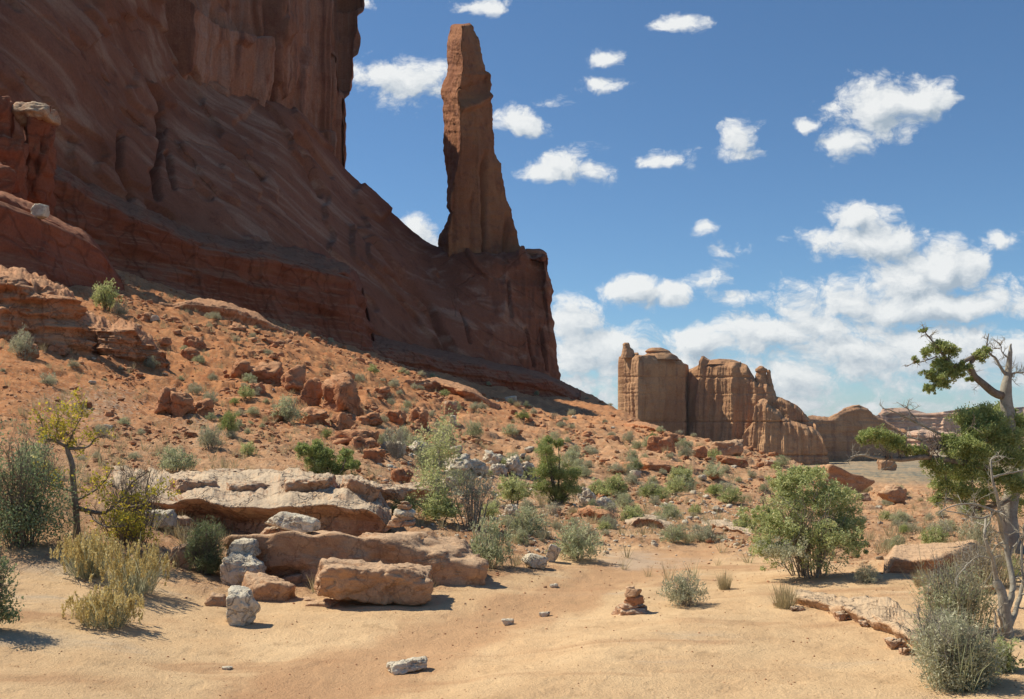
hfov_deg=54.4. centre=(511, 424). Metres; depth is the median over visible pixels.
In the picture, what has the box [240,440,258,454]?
shrub
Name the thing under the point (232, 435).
sagebrush
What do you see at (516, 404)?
grass tuft
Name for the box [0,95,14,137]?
boulder
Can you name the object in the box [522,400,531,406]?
shrub
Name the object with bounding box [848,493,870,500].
boulder
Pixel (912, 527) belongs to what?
sagebrush
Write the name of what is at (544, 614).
rock
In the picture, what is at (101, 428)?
sagebrush
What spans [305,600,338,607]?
rock
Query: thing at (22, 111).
cap rock
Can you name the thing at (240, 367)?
boulder
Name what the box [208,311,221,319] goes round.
sagebrush
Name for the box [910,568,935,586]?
grass tuft
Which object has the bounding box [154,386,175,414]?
boulder
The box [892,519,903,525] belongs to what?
sagebrush
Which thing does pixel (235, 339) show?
sagebrush
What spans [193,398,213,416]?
boulder
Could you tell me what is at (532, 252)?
sandstone block
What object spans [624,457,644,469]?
shrub
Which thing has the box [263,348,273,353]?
sagebrush
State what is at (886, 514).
shrub
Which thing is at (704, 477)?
rock
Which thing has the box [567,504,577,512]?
grass tuft
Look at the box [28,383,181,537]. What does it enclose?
oak
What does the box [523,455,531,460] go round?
sagebrush
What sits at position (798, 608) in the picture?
rock
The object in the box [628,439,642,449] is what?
shrub
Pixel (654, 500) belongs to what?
sagebrush
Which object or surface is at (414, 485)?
rock slab
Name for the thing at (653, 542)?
scree
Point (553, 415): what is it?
bare shrub
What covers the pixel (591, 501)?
shrub
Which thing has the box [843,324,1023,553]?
juniper tree
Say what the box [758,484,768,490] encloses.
shrub
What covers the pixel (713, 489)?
juniper bush
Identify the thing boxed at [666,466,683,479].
shrub
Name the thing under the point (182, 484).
rock slab
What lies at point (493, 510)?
shrub
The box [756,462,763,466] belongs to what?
rock
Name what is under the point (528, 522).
shrub
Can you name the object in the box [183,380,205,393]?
sagebrush
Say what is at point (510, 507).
boulder
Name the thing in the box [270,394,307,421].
shrub
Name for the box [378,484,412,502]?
rock slab
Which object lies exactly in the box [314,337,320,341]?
rock
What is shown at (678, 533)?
shrub
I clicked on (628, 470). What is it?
sagebrush
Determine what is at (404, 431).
shrub
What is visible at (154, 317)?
rock
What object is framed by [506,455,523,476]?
boulder
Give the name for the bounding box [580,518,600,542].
sagebrush
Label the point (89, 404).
rock
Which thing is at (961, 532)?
sagebrush
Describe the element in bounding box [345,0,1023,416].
sky
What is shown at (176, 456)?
shrub
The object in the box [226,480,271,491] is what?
rock slab
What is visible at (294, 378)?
boulder
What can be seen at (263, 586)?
boulder
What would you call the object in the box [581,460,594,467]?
sagebrush
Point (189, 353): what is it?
boulder
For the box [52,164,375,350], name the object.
layered cliff band
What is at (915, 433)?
hill
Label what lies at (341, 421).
boulder
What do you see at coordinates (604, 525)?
shrub
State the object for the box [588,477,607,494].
shrub
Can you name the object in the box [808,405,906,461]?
rock dome
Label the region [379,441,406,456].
boulder
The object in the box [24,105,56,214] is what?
boulder
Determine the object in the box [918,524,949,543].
shrub
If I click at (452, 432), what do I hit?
sagebrush
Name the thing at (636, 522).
rock ledge
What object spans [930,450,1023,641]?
dead tree
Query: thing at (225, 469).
rock slab
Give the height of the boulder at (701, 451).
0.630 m
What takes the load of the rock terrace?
on the ground at (752, 633)
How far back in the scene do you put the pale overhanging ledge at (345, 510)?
11.78 m
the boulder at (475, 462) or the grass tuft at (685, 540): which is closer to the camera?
the grass tuft at (685, 540)
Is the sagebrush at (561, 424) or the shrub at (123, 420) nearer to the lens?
the shrub at (123, 420)
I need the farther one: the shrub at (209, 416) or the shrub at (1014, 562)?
the shrub at (209, 416)
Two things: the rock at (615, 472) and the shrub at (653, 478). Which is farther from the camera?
the rock at (615, 472)
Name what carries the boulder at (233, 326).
on the ground at (752, 633)
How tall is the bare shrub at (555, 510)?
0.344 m
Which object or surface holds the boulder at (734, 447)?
on the ground at (752, 633)
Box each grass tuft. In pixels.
[513,401,521,406]
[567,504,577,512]
[683,531,696,541]
[714,567,733,589]
[738,492,747,502]
[767,575,803,608]
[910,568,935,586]
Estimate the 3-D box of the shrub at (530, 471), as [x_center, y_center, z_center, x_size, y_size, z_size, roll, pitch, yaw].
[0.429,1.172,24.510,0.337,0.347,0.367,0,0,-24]
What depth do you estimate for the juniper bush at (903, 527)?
15.54 m
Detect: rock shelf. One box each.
[790,589,838,610]
[828,595,925,646]
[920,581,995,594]
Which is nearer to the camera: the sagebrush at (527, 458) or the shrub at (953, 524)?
the shrub at (953, 524)
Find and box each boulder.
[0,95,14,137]
[0,134,28,199]
[0,162,17,193]
[17,342,38,358]
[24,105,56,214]
[48,342,69,355]
[136,312,153,321]
[141,509,177,528]
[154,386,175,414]
[164,515,195,531]
[170,390,194,417]
[180,348,199,358]
[183,335,206,349]
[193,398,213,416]
[220,552,266,585]
[221,530,488,585]
[226,585,260,625]
[228,323,246,330]
[230,358,254,378]
[242,571,295,601]
[246,382,266,393]
[251,361,283,382]
[265,407,286,420]
[281,363,305,393]
[296,407,328,424]
[299,377,322,405]
[314,557,433,605]
[321,372,363,416]
[327,429,379,444]
[330,412,354,430]
[339,370,354,378]
[349,436,376,453]
[355,412,382,425]
[362,448,385,462]
[373,386,390,397]
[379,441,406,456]
[386,409,406,425]
[391,467,412,483]
[408,441,427,452]
[409,407,428,427]
[440,476,455,487]
[442,453,488,474]
[483,450,506,464]
[490,463,507,475]
[504,504,518,514]
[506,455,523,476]
[521,461,534,476]
[577,487,595,504]
[596,496,615,509]
[646,435,675,452]
[661,431,683,442]
[691,445,707,457]
[709,439,743,455]
[716,455,748,467]
[764,459,776,465]
[813,464,874,492]
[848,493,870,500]
[877,459,896,470]
[878,484,906,504]
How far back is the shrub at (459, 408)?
53.93 m
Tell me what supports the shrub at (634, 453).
on the ground at (752, 633)
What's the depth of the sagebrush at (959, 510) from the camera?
22.65 m
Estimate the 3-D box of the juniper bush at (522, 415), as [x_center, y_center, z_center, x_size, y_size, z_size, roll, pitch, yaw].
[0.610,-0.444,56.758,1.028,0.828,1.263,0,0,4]
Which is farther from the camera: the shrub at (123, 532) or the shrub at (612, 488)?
the shrub at (612, 488)
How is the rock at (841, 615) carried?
on the ground at (752, 633)
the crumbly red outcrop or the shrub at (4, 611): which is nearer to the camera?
the shrub at (4, 611)
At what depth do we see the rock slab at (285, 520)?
10.19 m
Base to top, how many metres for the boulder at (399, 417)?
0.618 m
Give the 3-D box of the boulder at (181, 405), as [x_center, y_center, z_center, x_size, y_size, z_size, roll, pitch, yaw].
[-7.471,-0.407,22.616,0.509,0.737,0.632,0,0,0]
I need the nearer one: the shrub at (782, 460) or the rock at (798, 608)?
the rock at (798, 608)
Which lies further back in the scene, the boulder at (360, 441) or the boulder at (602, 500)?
the boulder at (360, 441)
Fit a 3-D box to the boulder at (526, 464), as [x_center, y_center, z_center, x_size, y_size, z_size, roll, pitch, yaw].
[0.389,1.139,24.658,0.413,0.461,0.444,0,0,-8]
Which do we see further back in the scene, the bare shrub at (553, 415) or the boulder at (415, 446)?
the bare shrub at (553, 415)
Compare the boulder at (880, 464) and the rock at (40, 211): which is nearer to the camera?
the rock at (40, 211)
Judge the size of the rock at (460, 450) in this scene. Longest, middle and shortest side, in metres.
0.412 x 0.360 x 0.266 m
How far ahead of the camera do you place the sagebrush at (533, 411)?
74.84 m
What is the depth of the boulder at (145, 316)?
45.61 m
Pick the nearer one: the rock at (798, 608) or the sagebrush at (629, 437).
the rock at (798, 608)
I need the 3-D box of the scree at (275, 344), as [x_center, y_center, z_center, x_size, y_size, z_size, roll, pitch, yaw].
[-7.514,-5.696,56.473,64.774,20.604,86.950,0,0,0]
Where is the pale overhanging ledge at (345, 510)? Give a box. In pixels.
[106,465,391,536]
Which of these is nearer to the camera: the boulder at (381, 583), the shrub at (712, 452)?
the boulder at (381, 583)
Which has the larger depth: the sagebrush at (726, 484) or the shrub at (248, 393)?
the shrub at (248, 393)
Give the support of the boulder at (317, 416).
on the ground at (752, 633)
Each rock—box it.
[12,101,60,126]
[31,203,49,218]
[80,401,92,407]
[150,315,159,321]
[157,337,171,345]
[172,330,181,333]
[183,431,196,437]
[204,592,225,606]
[222,666,232,669]
[226,538,260,555]
[260,526,281,533]
[282,573,301,583]
[297,596,315,600]
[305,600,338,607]
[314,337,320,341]
[386,656,427,674]
[444,400,457,415]
[450,415,456,424]
[450,445,462,452]
[493,450,502,454]
[501,618,513,624]
[505,396,516,401]
[521,553,547,569]
[524,446,534,451]
[539,611,549,616]
[546,544,560,561]
[549,583,558,587]
[606,435,620,441]
[610,469,622,473]
[630,470,640,477]
[698,475,706,479]
[707,473,718,478]
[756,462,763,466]
[768,452,777,455]
[790,605,804,610]
[833,611,850,620]
[858,620,869,626]
[883,637,907,649]
[898,647,914,655]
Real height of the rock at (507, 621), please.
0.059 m
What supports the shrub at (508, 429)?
on the ground at (752, 633)
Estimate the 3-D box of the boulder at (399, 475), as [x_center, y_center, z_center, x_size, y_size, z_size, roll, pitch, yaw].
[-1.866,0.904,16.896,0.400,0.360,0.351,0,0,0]
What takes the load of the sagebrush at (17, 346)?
on the ground at (752, 633)
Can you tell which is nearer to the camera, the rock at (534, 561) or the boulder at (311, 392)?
the rock at (534, 561)
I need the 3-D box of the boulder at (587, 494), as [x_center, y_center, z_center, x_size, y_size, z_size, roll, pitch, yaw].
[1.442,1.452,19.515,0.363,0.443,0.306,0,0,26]
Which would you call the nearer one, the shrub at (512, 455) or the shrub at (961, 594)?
the shrub at (961, 594)
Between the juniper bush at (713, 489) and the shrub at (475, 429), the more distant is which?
the shrub at (475, 429)
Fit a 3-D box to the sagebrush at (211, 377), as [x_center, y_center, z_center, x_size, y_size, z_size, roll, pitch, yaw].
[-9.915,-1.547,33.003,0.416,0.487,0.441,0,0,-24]
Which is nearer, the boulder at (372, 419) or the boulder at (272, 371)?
the boulder at (372, 419)
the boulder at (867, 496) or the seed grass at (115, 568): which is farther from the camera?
the boulder at (867, 496)
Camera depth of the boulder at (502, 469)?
23.97 m
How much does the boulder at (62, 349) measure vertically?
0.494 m
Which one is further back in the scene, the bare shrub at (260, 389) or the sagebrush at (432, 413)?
the sagebrush at (432, 413)
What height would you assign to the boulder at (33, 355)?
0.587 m
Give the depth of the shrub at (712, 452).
44.35 m
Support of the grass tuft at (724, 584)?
on the ground at (752, 633)
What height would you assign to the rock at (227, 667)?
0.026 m
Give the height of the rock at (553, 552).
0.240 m
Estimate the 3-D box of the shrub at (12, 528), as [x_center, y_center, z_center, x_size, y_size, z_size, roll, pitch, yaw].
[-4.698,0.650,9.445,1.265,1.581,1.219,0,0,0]
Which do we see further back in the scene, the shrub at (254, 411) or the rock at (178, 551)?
the shrub at (254, 411)
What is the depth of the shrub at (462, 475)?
20.05 m
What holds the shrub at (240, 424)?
on the ground at (752, 633)
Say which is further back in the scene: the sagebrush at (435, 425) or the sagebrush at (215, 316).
the sagebrush at (215, 316)
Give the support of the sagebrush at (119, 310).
on the ground at (752, 633)
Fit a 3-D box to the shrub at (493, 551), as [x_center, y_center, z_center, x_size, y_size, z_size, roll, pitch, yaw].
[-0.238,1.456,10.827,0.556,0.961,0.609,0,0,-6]
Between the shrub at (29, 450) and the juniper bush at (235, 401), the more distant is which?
the juniper bush at (235, 401)
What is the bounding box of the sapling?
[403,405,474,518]
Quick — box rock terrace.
[363,334,580,399]
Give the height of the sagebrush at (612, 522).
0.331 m
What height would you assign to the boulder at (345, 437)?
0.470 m
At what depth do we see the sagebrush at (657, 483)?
22.43 m
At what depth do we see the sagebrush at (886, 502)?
27.90 m
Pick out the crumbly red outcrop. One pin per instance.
(45, 310)
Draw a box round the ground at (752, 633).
[0,269,1023,698]
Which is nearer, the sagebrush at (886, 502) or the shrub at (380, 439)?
the shrub at (380, 439)
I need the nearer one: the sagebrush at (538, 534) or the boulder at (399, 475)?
the sagebrush at (538, 534)
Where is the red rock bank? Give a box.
[0,191,124,291]
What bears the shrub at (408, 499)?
on the ground at (752, 633)
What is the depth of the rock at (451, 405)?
48.32 m
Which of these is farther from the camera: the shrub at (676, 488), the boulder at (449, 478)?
the shrub at (676, 488)
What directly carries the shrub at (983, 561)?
on the ground at (752, 633)
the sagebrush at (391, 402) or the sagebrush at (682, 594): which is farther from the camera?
the sagebrush at (391, 402)
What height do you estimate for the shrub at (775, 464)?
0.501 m
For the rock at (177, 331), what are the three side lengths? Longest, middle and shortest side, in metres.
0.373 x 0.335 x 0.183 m
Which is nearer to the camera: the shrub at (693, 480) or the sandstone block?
the shrub at (693, 480)
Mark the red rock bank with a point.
(52, 248)
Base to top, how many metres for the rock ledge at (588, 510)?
0.443 m
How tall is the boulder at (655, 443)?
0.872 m
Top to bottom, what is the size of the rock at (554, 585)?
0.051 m
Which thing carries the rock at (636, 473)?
on the ground at (752, 633)
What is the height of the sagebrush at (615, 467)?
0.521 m
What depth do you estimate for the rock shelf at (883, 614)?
7.56 m
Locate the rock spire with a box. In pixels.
[438,23,520,256]
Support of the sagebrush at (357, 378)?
on the ground at (752, 633)
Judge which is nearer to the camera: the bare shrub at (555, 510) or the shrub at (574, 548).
the shrub at (574, 548)
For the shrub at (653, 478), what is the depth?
26.87 m
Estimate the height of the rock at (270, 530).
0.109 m
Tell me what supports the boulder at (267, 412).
on the ground at (752, 633)
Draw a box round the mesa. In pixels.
[876,407,1023,431]
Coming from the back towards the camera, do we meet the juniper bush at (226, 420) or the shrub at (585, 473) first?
the shrub at (585, 473)
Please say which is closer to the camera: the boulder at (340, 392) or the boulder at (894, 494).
the boulder at (894, 494)
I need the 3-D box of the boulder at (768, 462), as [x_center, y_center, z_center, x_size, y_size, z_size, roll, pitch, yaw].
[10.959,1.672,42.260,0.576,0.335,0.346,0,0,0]
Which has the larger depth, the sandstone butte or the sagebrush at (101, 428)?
the sandstone butte
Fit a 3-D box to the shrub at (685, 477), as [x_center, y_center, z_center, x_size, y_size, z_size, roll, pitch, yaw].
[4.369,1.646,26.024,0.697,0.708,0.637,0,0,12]
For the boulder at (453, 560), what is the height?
0.678 m
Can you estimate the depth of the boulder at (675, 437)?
50.76 m
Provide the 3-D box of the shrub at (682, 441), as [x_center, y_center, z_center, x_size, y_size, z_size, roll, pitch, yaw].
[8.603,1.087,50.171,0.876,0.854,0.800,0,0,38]
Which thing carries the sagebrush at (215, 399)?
on the ground at (752, 633)
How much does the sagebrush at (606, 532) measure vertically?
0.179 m
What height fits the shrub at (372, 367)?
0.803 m
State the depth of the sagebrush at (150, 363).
32.17 m
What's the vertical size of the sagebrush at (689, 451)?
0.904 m
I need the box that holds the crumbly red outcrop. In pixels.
[0,265,168,372]
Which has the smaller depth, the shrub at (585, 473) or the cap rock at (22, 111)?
the shrub at (585, 473)
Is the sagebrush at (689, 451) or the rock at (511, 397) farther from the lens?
the rock at (511, 397)
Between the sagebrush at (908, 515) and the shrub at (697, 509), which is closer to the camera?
the shrub at (697, 509)
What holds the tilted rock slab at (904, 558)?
on the ground at (752, 633)
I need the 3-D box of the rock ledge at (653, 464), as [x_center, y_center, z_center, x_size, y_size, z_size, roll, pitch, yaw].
[5.153,1.530,32.416,3.397,0.880,5.039,0,0,0]
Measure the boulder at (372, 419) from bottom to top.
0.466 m
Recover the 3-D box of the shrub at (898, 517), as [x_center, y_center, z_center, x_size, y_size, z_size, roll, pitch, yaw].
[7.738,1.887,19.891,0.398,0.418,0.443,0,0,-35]
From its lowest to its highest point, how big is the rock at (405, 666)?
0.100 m
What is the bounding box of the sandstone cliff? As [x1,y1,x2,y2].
[0,0,560,379]
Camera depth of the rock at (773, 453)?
59.38 m
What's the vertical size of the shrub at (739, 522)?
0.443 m
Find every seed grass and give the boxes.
[49,525,120,578]
[60,575,145,629]
[84,534,175,595]
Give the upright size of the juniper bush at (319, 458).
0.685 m
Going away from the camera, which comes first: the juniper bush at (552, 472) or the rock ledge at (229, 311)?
the juniper bush at (552, 472)
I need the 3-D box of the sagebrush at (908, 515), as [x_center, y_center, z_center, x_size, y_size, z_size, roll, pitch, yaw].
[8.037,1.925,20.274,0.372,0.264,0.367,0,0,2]
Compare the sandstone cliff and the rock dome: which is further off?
the rock dome
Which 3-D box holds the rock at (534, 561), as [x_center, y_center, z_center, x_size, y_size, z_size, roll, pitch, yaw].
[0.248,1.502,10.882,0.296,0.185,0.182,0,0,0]
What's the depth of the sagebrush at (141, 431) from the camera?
18.28 m
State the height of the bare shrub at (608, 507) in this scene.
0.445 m
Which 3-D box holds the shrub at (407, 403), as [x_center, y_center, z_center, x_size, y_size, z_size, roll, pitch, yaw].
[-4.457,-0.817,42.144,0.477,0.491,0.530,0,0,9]
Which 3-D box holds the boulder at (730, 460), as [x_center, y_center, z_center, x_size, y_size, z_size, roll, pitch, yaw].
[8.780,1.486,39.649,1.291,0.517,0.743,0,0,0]
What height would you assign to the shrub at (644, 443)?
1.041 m
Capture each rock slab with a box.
[169,477,217,493]
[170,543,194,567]
[208,468,244,471]
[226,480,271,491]
[265,511,320,532]
[284,474,336,492]
[337,476,381,501]
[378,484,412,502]
[393,482,436,498]
[883,539,985,573]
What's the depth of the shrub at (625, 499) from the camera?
19.15 m
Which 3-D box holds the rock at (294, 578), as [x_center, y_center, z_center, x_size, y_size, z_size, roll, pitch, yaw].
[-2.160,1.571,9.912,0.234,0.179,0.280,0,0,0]
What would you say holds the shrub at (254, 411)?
on the ground at (752, 633)
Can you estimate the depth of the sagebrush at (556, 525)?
14.75 m
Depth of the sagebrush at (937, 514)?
21.58 m
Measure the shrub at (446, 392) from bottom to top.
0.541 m
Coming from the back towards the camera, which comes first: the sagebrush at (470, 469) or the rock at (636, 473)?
the rock at (636, 473)
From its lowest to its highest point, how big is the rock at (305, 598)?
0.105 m
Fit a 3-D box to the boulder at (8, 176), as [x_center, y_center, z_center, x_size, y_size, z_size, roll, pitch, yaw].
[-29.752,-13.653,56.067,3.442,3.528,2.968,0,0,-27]
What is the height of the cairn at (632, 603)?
0.328 m
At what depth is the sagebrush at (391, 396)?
43.24 m
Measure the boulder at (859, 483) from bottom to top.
1.104 m
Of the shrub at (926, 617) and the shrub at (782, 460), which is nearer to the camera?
the shrub at (926, 617)
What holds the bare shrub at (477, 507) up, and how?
on the ground at (752, 633)
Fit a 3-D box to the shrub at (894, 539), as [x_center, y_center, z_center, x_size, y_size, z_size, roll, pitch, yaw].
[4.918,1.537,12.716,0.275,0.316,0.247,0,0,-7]
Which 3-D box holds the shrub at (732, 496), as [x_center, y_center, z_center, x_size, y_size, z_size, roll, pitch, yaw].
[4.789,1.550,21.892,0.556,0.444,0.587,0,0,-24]
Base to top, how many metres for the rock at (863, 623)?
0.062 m
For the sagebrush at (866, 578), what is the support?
on the ground at (752, 633)
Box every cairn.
[386,501,415,527]
[611,586,647,615]
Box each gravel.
[0,273,1020,599]
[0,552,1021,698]
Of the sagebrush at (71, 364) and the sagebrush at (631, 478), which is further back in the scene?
the sagebrush at (71, 364)
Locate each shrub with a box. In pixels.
[0,412,85,549]
[0,536,31,628]
[9,438,65,475]
[86,491,168,545]
[89,444,183,543]
[91,277,122,311]
[117,415,131,424]
[154,445,201,471]
[179,514,230,575]
[191,354,205,362]
[205,412,216,419]
[234,419,242,426]
[237,385,255,397]
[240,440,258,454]
[242,372,256,381]
[245,406,259,414]
[252,385,261,392]
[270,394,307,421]
[366,364,379,373]
[377,431,389,443]
[378,426,407,459]
[390,492,425,514]
[394,425,412,441]
[401,399,410,406]
[403,433,421,445]
[412,442,445,469]
[415,487,465,521]
[438,389,449,396]
[438,455,503,526]
[442,468,467,481]
[455,401,463,411]
[462,419,483,436]
[468,516,514,567]
[481,501,501,518]
[488,499,501,506]
[493,470,532,503]
[499,514,516,525]
[501,423,518,435]
[501,504,551,534]
[504,452,521,462]
[510,527,531,544]
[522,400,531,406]
[524,466,535,476]
[534,435,552,455]
[543,515,606,560]
[545,499,564,514]
[548,411,557,418]
[549,430,561,439]
[560,450,583,466]
[565,444,585,457]
[567,517,578,522]
[570,458,587,469]
[575,464,591,477]
[587,498,596,505]
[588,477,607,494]
[595,499,620,514]
[596,520,611,529]
[599,472,629,498]
[614,491,635,507]
[619,503,645,519]
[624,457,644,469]
[625,449,638,458]
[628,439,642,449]
[638,481,664,496]
[640,435,648,446]
[646,475,657,481]
[651,486,671,499]
[653,503,683,518]
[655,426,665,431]
[658,523,689,543]
[664,475,687,495]
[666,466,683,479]
[671,474,691,488]
[675,437,691,446]
[675,464,692,480]
[686,477,699,485]
[688,503,701,513]
[703,461,729,477]
[707,448,722,459]
[716,484,744,503]
[731,511,756,528]
[735,464,869,578]
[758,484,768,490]
[770,460,781,468]
[775,455,790,465]
[879,509,891,519]
[887,533,905,548]
[888,509,912,522]
[900,597,967,660]
[901,538,1001,635]
[903,599,1021,694]
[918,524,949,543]
[944,524,1020,587]
[947,520,958,531]
[979,625,1023,673]
[1001,555,1023,581]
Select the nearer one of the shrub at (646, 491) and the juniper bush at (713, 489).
the shrub at (646, 491)
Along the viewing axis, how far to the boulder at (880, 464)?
294.57 m
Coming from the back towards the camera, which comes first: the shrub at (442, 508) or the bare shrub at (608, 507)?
the bare shrub at (608, 507)
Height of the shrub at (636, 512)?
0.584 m
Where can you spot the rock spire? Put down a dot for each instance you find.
(479, 219)
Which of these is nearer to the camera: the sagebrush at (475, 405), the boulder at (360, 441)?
the boulder at (360, 441)
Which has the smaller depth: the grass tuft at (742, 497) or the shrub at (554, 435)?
the grass tuft at (742, 497)
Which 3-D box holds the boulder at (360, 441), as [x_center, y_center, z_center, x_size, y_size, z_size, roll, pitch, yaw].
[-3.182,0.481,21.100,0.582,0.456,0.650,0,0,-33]
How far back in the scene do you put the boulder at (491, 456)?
26.50 m
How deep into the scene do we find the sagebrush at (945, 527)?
15.34 m
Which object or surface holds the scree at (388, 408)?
on the ground at (752, 633)
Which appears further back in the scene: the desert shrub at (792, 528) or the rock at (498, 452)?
the rock at (498, 452)
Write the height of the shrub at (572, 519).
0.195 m
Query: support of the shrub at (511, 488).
on the ground at (752, 633)
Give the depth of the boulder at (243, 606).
7.92 m
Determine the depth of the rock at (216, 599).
8.57 m
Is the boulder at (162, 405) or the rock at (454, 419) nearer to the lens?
the boulder at (162, 405)
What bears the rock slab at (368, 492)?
on the pale overhanging ledge at (345, 510)
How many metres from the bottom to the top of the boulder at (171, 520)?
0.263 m
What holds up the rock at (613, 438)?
on the ground at (752, 633)
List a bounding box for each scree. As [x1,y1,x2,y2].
[0,274,1023,603]
[103,281,766,548]
[377,447,754,561]
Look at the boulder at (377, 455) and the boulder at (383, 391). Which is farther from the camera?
the boulder at (383, 391)
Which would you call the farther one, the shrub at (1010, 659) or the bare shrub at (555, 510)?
the bare shrub at (555, 510)
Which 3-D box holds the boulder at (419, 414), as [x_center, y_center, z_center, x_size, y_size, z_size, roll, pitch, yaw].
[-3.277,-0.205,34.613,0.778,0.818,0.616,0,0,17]
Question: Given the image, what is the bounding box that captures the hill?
[907,429,1023,450]
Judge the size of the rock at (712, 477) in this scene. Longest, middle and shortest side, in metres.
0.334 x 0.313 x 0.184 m
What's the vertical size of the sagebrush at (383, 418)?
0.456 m
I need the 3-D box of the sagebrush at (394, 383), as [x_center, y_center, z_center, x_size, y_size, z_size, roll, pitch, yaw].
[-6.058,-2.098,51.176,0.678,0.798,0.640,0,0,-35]
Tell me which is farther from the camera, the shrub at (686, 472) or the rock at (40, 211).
the rock at (40, 211)
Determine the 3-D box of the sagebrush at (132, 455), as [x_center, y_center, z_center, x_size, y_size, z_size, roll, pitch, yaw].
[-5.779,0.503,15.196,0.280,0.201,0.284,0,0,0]
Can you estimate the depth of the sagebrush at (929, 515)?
21.06 m
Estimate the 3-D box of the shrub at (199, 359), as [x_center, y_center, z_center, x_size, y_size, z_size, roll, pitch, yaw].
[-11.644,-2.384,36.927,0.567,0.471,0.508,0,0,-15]
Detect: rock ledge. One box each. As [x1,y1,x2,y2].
[159,298,294,334]
[404,377,500,409]
[578,505,618,519]
[619,457,703,473]
[625,421,670,433]
[625,514,671,528]
[702,519,752,533]
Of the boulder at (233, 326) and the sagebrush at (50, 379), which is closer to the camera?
the sagebrush at (50, 379)
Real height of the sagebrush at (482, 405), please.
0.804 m
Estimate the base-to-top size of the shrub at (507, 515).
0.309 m
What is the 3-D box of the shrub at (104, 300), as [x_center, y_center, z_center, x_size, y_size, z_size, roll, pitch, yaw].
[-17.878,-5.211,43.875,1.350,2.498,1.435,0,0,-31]
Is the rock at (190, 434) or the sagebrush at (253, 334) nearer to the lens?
the rock at (190, 434)
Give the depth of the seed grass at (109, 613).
7.37 m
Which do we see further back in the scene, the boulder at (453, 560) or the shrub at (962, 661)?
the boulder at (453, 560)
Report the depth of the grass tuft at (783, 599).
8.29 m
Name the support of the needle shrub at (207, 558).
on the ground at (752, 633)
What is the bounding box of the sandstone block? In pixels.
[526,248,547,271]
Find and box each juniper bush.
[217,409,239,437]
[229,397,239,404]
[294,438,360,475]
[321,428,332,438]
[514,409,529,419]
[528,435,582,504]
[704,483,721,496]
[899,524,911,533]
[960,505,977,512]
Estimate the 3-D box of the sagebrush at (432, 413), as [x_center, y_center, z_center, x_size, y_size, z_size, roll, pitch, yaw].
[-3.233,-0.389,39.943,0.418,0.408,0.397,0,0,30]
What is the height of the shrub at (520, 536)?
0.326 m
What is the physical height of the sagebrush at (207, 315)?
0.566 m
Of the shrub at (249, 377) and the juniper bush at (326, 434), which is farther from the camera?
the shrub at (249, 377)
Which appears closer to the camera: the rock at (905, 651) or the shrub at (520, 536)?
the rock at (905, 651)
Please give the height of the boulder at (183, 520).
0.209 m
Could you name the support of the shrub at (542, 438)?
on the ground at (752, 633)
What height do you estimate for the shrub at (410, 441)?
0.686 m
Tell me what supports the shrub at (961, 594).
on the ground at (752, 633)
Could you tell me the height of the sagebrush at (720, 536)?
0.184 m
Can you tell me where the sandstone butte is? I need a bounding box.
[618,343,828,464]
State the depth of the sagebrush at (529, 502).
17.00 m
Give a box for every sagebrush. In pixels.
[7,322,38,355]
[38,372,57,385]
[67,357,80,366]
[77,455,87,460]
[94,422,111,435]
[111,301,129,315]
[127,450,141,458]
[136,428,145,433]
[142,355,159,367]
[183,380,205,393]
[195,423,223,448]
[201,390,218,401]
[204,312,211,317]
[207,371,218,379]
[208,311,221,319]
[224,430,238,438]
[232,335,240,341]
[234,406,245,415]
[248,332,257,337]
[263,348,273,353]
[354,374,364,381]
[380,412,389,421]
[384,393,395,400]
[386,398,394,404]
[387,378,399,388]
[428,410,435,416]
[430,429,450,441]
[431,421,441,427]
[437,424,456,435]
[465,466,474,475]
[469,401,481,409]
[478,400,487,408]
[518,498,535,508]
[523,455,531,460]
[530,408,537,413]
[533,529,548,537]
[552,524,563,528]
[556,420,564,426]
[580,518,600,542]
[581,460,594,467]
[582,442,598,454]
[596,513,618,526]
[600,528,609,534]
[607,462,624,473]
[622,432,634,440]
[623,470,639,484]
[626,464,635,473]
[634,481,662,496]
[647,495,660,504]
[653,512,665,520]
[656,568,710,607]
[677,441,695,459]
[687,521,714,541]
[697,529,718,541]
[716,532,726,539]
[717,480,739,491]
[723,465,731,471]
[747,470,756,477]
[853,562,881,584]
[880,499,893,505]
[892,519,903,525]
[898,520,922,533]
[901,514,914,521]
[922,511,935,519]
[926,517,955,536]
[933,510,947,516]
[955,513,1001,545]
[956,502,975,514]
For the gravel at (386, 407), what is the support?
on the ground at (752, 633)
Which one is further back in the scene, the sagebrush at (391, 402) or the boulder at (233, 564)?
the sagebrush at (391, 402)

